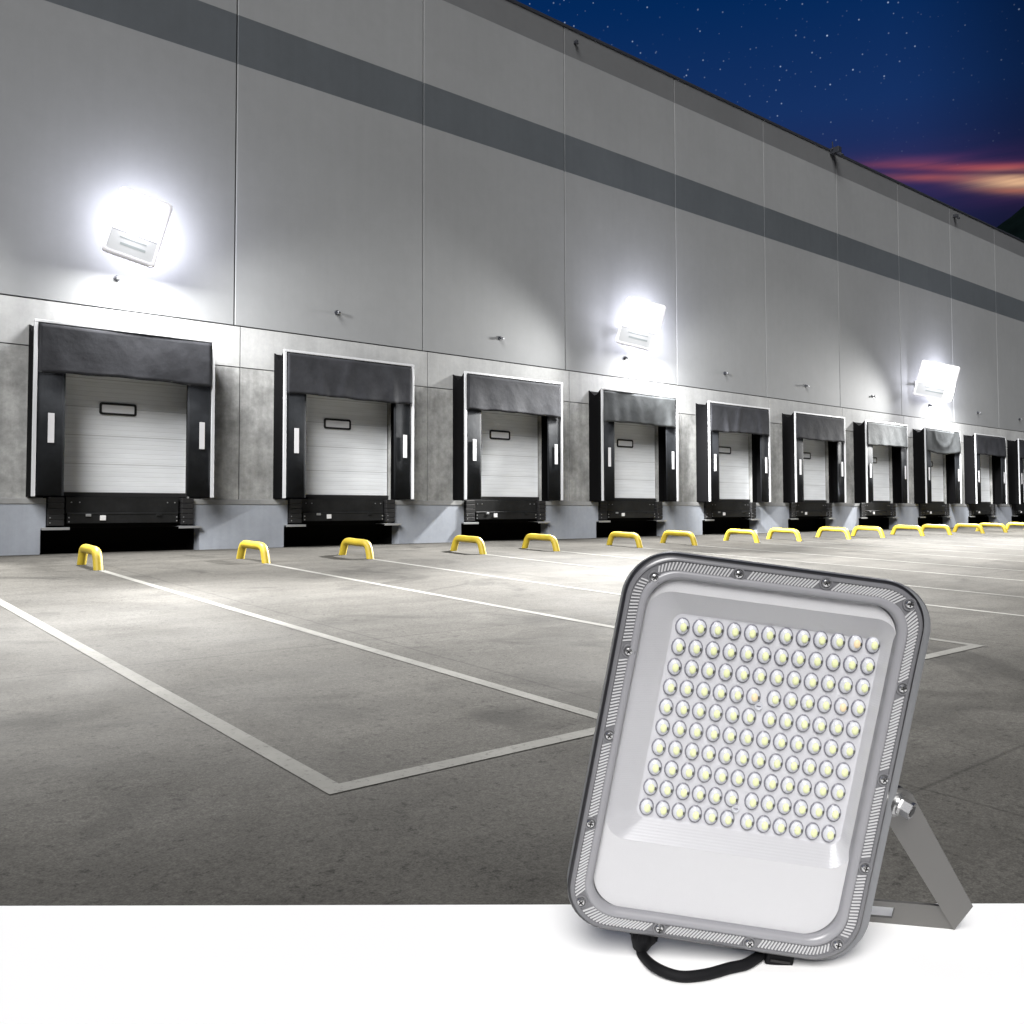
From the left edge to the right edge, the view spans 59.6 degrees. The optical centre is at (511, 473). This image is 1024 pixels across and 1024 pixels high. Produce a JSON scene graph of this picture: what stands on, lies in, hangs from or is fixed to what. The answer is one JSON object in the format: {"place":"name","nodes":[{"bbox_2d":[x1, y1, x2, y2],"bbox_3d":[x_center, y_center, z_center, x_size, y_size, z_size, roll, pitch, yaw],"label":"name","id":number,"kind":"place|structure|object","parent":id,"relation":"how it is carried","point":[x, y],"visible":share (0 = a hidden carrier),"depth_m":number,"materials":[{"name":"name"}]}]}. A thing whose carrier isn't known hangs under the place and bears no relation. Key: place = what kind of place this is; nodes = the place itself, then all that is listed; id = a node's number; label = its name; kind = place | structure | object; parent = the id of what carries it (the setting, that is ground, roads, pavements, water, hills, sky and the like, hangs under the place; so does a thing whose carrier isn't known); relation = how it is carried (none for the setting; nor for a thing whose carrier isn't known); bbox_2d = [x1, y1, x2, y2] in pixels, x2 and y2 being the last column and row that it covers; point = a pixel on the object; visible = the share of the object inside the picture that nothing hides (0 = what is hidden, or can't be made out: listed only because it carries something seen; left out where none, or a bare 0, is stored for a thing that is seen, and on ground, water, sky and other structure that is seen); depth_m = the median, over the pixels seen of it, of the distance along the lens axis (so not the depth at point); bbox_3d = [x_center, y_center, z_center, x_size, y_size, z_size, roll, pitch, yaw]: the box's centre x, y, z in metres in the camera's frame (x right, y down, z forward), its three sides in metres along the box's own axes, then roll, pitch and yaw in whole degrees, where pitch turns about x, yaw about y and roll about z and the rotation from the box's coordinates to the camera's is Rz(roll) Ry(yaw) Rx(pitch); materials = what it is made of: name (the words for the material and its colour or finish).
{"place":"outdoors","nodes":[
{"label":"outdoors","id":0,"kind":"place"},
{"bbox_2d":[0,525,1023,905],"bbox_3d":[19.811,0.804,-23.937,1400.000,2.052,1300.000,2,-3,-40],"label":"ground","id":1,"kind":"structure","parent":0,"point":[116,789],"depth_m":5.65,"materials":[{"name":"concrete"}]},
{"bbox_2d":[77,544,102,569],"bbox_3d":[-6.983,1.383,14.827,0.148,0.412,1.260,2,-1,-38],"label":"wheel guide hoop","id":2,"kind":"object","parent":1,"relation":"on","point":[85,550],"visible":0.99,"depth_m":14.53,"materials":[{"name":"yellow paint"}]},
{"bbox_2d":[0,599,349,793],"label":"painted line","id":3,"kind":"object","parent":1,"relation":"on","point":[307,774],"visible":1,"depth_m":5.54,"materials":[{"name":"paint"}]},
{"bbox_2d":[236,540,269,562],"bbox_3d":[-4.801,1.453,16.636,0.148,0.412,1.260,2,-1,-41],"label":"wheel guide hoop","id":4,"kind":"object","parent":1,"relation":"on","point":[260,546],"visible":0.96,"depth_m":16.46,"materials":[{"name":"yellow paint"}]},
{"bbox_2d":[100,570,597,718],"bbox_3d":[-2.903,1.547,9.902,0.110,0.390,11.405,2,-3,-40],"label":"painted line","id":5,"kind":"object","parent":1,"relation":"on","point":[500,687],"visible":0.97,"depth_m":7.52,"materials":[{"name":"paint"}]},
{"bbox_2d":[339,538,373,558],"bbox_3d":[-3.123,1.506,18.026,0.148,0.412,1.260,2,-1,-40],"label":"wheel guide hoop","id":6,"kind":"object","parent":1,"relation":"on","point":[365,544],"visible":0.97,"depth_m":17.86,"materials":[{"name":"yellow paint"}]},
{"bbox_2d":[268,563,614,627],"bbox_3d":[-0.763,1.615,11.676,0.110,0.390,11.405,2,-3,-40],"label":"painted line","id":7,"kind":"object","parent":1,"relation":"on","point":[588,622],"visible":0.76,"depth_m":11.51,"materials":[{"name":"paint"}]},
{"bbox_2d":[339,727,594,789],"bbox_3d":[-0.071,1.527,4.910,1.900,0.004,0.110,2,-3,-40],"label":"painted line","id":8,"kind":"object","parent":1,"relation":"on","point":[381,778],"visible":0.87,"depth_m":4.75,"materials":[{"name":"paint"}]},
{"bbox_2d":[450,535,485,553],"bbox_3d":[-0.955,1.576,19.823,0.148,0.412,1.260,2,-1,-39],"label":"wheel guide hoop","id":9,"kind":"object","parent":1,"relation":"on","point":[478,541],"visible":0.99,"depth_m":19.70,"materials":[{"name":"yellow paint"}]},
{"bbox_2d":[0,0,1023,555],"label":"warehouse","id":10,"kind":"structure","parent":1,"relation":"on","point":[438,194],"depth_m":23.75,"materials":[{"name":"grey"}]},
{"bbox_2d":[26,319,214,552],"bbox_3d":[-7.977,-0.630,18.194,3.440,4.420,1.418,2,-3,-40],"label":"loading dock","id":11,"kind":"object","parent":10,"relation":"attached to","point":[106,412],"visible":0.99,"depth_m":18.10,"materials":[{"name":"black"}]},
{"bbox_2d":[43,373,186,496],"bbox_3d":[-7.998,-0.777,18.224,2.790,2.485,0.065,2,-3,-40],"label":"roller door","id":12,"kind":"structure","parent":11,"relation":"in","point":[125,437],"depth_m":18.29,"materials":[{"name":"white metal"}]},
{"bbox_2d":[102,186,172,267],"bbox_3d":[-7.534,-4.867,18.004,1.000,1.320,1.126,17,-4,-24],"label":"wall floodlight","id":13,"kind":"object","parent":10,"relation":"attached to","point":[137,227],"depth_m":17.51,"materials":[{"name":"white metal"}]},
{"bbox_2d":[273,349,413,545],"bbox_3d":[-4.124,-0.508,21.378,3.440,4.420,1.432,2,-3,-40],"label":"loading dock","id":14,"kind":"object","parent":10,"relation":"attached to","point":[330,431],"visible":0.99,"depth_m":21.32,"materials":[{"name":"black rubber"}]},
{"bbox_2d":[286,394,387,498],"bbox_3d":[-4.149,-0.654,21.414,2.790,2.485,0.065,2,-3,-40],"label":"roller door","id":15,"kind":"structure","parent":14,"relation":"in","point":[346,439],"depth_m":21.54,"materials":[{"name":"white metal"}]},
{"bbox_2d":[453,371,562,539],"bbox_3d":[-0.283,-0.385,24.576,3.440,4.420,1.409,2,-3,-40],"label":"loading dock","id":16,"kind":"object","parent":10,"relation":"attached to","point":[495,453],"visible":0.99,"depth_m":24.56,"materials":[{"name":"black rubber"}]},
{"bbox_2d":[467,411,538,499],"bbox_3d":[-0.300,-0.532,24.603,2.790,2.485,0.065,2,-3,-40],"label":"roller door","id":17,"kind":"structure","parent":16,"relation":"in","point":[509,441],"depth_m":24.80,"materials":[{"name":"white metal"}]},
{"bbox_2d":[589,388,678,536],"bbox_3d":[3.575,-0.263,27.756,3.440,4.420,1.436,2,-3,-40],"label":"loading dock","id":18,"kind":"object","parent":10,"relation":"attached to","point":[623,424],"visible":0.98,"depth_m":27.78,"materials":[{"name":"black rubber"}]},
{"bbox_2d":[604,422,655,500],"bbox_3d":[3.548,-0.409,27.793,2.790,2.485,0.065,2,-3,-40],"label":"roller door","id":19,"kind":"structure","parent":18,"relation":"in","point":[634,444],"depth_m":28.05,"materials":[{"name":"white metal"}]},
{"bbox_2d":[615,297,665,351],"bbox_3d":[3.937,-4.536,27.403,1.220,1.420,1.039,15,4,3],"label":"wall floodlight","id":20,"kind":"object","parent":10,"relation":"attached to","point":[641,321],"depth_m":26.91,"materials":[{"name":"white metal"}]},
{"bbox_2d":[696,401,770,533],"bbox_3d":[7.424,-0.140,30.944,3.440,4.420,1.439,2,-3,-40],"label":"loading dock","id":21,"kind":"object","parent":10,"relation":"attached to","point":[723,430],"visible":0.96,"depth_m":30.99,"materials":[{"name":"black rubber"}]},
{"bbox_2d":[711,432,749,501],"bbox_3d":[7.397,-0.286,30.982,2.790,2.485,0.065,2,-3,-40],"label":"roller door","id":22,"kind":"structure","parent":21,"relation":"in","point":[733,447],"depth_m":31.30,"materials":[{"name":"white metal"}]},
{"bbox_2d":[782,411,846,530],"bbox_3d":[11.261,-0.017,34.147,3.440,4.420,1.403,2,-3,-40],"label":"loading dock","id":23,"kind":"object","parent":10,"relation":"attached to","point":[805,436],"visible":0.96,"depth_m":34.21,"materials":[{"name":"black rubber"}]},
{"bbox_2d":[803,439,826,501],"bbox_3d":[11.246,-0.164,34.172,2.790,2.485,0.065,2,-3,-40],"label":"roller door","id":24,"kind":"structure","parent":23,"relation":"in","point":[813,450],"depth_m":34.55,"materials":[{"name":"white metal"}]},
{"bbox_2d":[853,420,908,528],"bbox_3d":[15.114,0.105,37.331,3.440,4.420,1.416,2,-3,-40],"label":"loading dock","id":25,"kind":"object","parent":10,"relation":"attached to","point":[873,441],"visible":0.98,"depth_m":37.41,"materials":[{"name":"black rubber"}]},
{"bbox_2d":[868,446,890,502],"bbox_3d":[15.094,-0.041,37.361,2.790,2.485,0.065,2,-3,-40],"label":"roller door","id":26,"kind":"structure","parent":25,"relation":"in","point":[880,453],"depth_m":37.80,"materials":[{"name":"white metal"}]},
{"bbox_2d":[913,360,959,401],"bbox_3d":[18.596,-4.074,39.238,1.581,1.550,0.985,15,8,19],"label":"wall floodlight","id":27,"kind":"object","parent":10,"relation":"attached to","point":[936,380],"depth_m":38.79,"materials":[{"name":"white"}]},
{"bbox_2d":[913,427,961,526],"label":"loading dock","id":28,"kind":"object","parent":10,"relation":"attached to","point":[931,446],"visible":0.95,"depth_m":40.48,"materials":[{"name":"black rubber"}]},
{"bbox_2d":[931,452,944,502],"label":"roller door","id":29,"kind":"structure","parent":28,"relation":"in","point":[936,459],"depth_m":41.04,"materials":[{"name":"white metal"}]},
{"bbox_2d":[963,433,1006,523],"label":"loading dock","id":30,"kind":"object","parent":10,"relation":"attached to","point":[979,449],"visible":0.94,"depth_m":43.63,"materials":[{"name":"black rubber"}]},
{"bbox_2d":[978,454,990,503],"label":"roller door","id":31,"kind":"structure","parent":30,"relation":"in","point":[984,459],"depth_m":44.29,"materials":[{"name":"white metal"}]},
{"bbox_2d":[1007,439,1023,521],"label":"loading dock","id":32,"kind":"object","parent":10,"relation":"attached to","point":[1015,454],"visible":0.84,"depth_m":45.59,"materials":[{"name":"black rubber"}]},
{"bbox_2d":[522,533,559,550],"bbox_3d":[0.694,1.628,21.189,0.148,0.412,1.260,2,-1,-41],"label":"wheel guide hoop","id":33,"kind":"object","parent":1,"relation":"on","point":[542,537],"visible":0.98,"depth_m":21.09,"materials":[{"name":"yellow paint"}]},
{"bbox_2d":[606,531,642,547],"bbox_3d":[2.913,1.699,23.029,0.148,0.412,1.260,2,-1,-38],"label":"wheel guide hoop","id":34,"kind":"object","parent":1,"relation":"on","point":[635,536],"visible":0.97,"depth_m":22.91,"materials":[{"name":"yellow paint"}]},
{"bbox_2d":[373,559,983,646],"bbox_3d":[0.946,1.669,13.092,0.110,0.390,11.405,2,-3,-40],"label":"painted line","id":35,"kind":"object","parent":1,"relation":"on","point":[619,594],"visible":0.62,"depth_m":13.62,"materials":[{"name":"paint"}]},
{"bbox_2d":[660,530,696,545],"bbox_3d":[4.566,1.752,24.398,0.148,0.412,1.260,2,-1,-41],"label":"wheel guide hoop","id":36,"kind":"object","parent":1,"relation":"on","point":[690,535],"visible":1,"depth_m":24.31,"materials":[{"name":"yellow paint"}]},
{"bbox_2d":[723,529,759,542],"bbox_3d":[6.743,1.821,26.203,0.148,0.412,1.260,2,-1,-39],"label":"wheel guide hoop","id":37,"kind":"object","parent":1,"relation":"on","point":[729,532],"visible":0.96,"depth_m":26.12,"materials":[{"name":"yellow paint"}]},
{"bbox_2d":[484,554,1023,615],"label":"painted line","id":38,"kind":"object","parent":1,"relation":"on","point":[629,570],"visible":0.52,"depth_m":11.94,"materials":[{"name":"paint"}]},
{"bbox_2d":[766,528,801,540],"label":"wheel guide hoop","id":39,"kind":"object","parent":1,"relation":"on","point":[785,530],"visible":0.96,"depth_m":27.50,"materials":[{"name":"yellow paint"}]},
{"bbox_2d":[561,551,1020,596],"bbox_3d":[4.794,1.792,16.281,0.110,0.390,11.405,2,-3,-40],"label":"painted line","id":40,"kind":"object","parent":1,"relation":"on","point":[905,585],"visible":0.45,"depth_m":14.02,"materials":[{"name":"paint"}]},
{"bbox_2d":[816,526,850,538],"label":"wheel guide hoop","id":41,"kind":"object","parent":1,"relation":"on","point":[834,529],"visible":0.99,"depth_m":29.29,"materials":[{"name":"yellow paint"}]},
{"bbox_2d":[647,548,1023,580],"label":"painted line","id":42,"kind":"object","parent":1,"relation":"on","point":[847,565],"visible":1,"depth_m":18.00,"materials":[{"name":"paint"}]},
{"bbox_2d":[709,546,1019,570],"bbox_3d":[8.643,1.915,19.471,0.110,0.390,11.405,2,-3,-40],"label":"painted line","id":43,"kind":"object","parent":1,"relation":"on","point":[875,559],"visible":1,"depth_m":20.03,"materials":[{"name":"paint"}]},
{"bbox_2d":[851,526,884,537],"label":"wheel guide hoop","id":44,"kind":"object","parent":1,"relation":"on","point":[870,528],"visible":0.93,"depth_m":30.70,"materials":[{"name":"yellow paint"}]},
{"bbox_2d":[766,543,1023,561],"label":"painted line","id":45,"kind":"object","parent":1,"relation":"on","point":[896,552],"visible":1,"depth_m":22.56,"materials":[{"name":"paint"}]},
{"bbox_2d":[891,525,924,535],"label":"wheel guide hoop","id":46,"kind":"object","parent":1,"relation":"on","point":[915,527],"visible":0.99,"depth_m":32.49,"materials":[{"name":"yellow paint"}]},
{"bbox_2d":[807,541,1022,555],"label":"painted line","id":47,"kind":"object","parent":1,"relation":"on","point":[916,548],"visible":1,"depth_m":24.42,"materials":[{"name":"paint"}]},
{"bbox_2d":[921,524,951,534],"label":"wheel guide hoop","id":48,"kind":"object","parent":1,"relation":"on","point":[946,527],"visible":0.85,"depth_m":33.82,"materials":[{"name":"yellow paint"}]},
{"bbox_2d":[857,539,1022,549],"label":"painted line","id":49,"kind":"object","parent":1,"relation":"on","point":[940,544],"visible":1,"depth_m":26.66,"materials":[{"name":"paint"}]},
{"bbox_2d":[925,645,978,658],"bbox_3d":[3.697,1.647,8.033,2.110,0.004,0.110,2,-3,-40],"label":"painted line","id":50,"kind":"object","parent":1,"relation":"on","point":[945,652],"visible":0.5,"depth_m":8.37,"materials":[{"name":"paint"}]},
{"bbox_2d":[952,523,984,533],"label":"wheel guide hoop","id":51,"kind":"object","parent":1,"relation":"on","point":[958,525],"visible":0.98,"depth_m":35.72,"materials":[{"name":"yellow paint"}]},
{"bbox_2d":[976,523,1007,532],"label":"wheel guide hoop","id":52,"kind":"object","parent":1,"relation":"on","point":[1002,526],"visible":0.79,"depth_m":37.00,"materials":[{"name":"yellow paint"}]},
{"bbox_2d":[1006,522,1023,529],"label":"wheel guide hoop","id":53,"kind":"object","parent":1,"relation":"on","point":[1009,524],"visible":0.91,"depth_m":39.09,"materials":[{"name":"yellow paint"}]},
{"bbox_2d":[0,903,1023,1023],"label":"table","id":54,"kind":"object","parent":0,"point":[362,964],"visible":1,"depth_m":0.91,"materials":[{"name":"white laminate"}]},
{"bbox_2d":[567,551,972,982],"bbox_3d":[0.301,0.312,0.956,0.450,0.431,0.171,7,3,2],"label":"floodlight","id":55,"kind":"object","parent":54,"relation":"on","point":[743,789],"visible":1,"depth_m":0.92,"materials":[{"name":"silver metal"}]},
{"bbox_2d":[516,0,1023,227],"label":"sky","id":56,"kind":"structure","parent":0,"point":[927,96],"materials":[{"name":"blue"}]},
{"bbox_2d":[997,206,1023,239],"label":"hill","id":57,"kind":"structure","parent":0,"point":[1013,225],"depth_m":182.97,"materials":[{"name":"green plant"}]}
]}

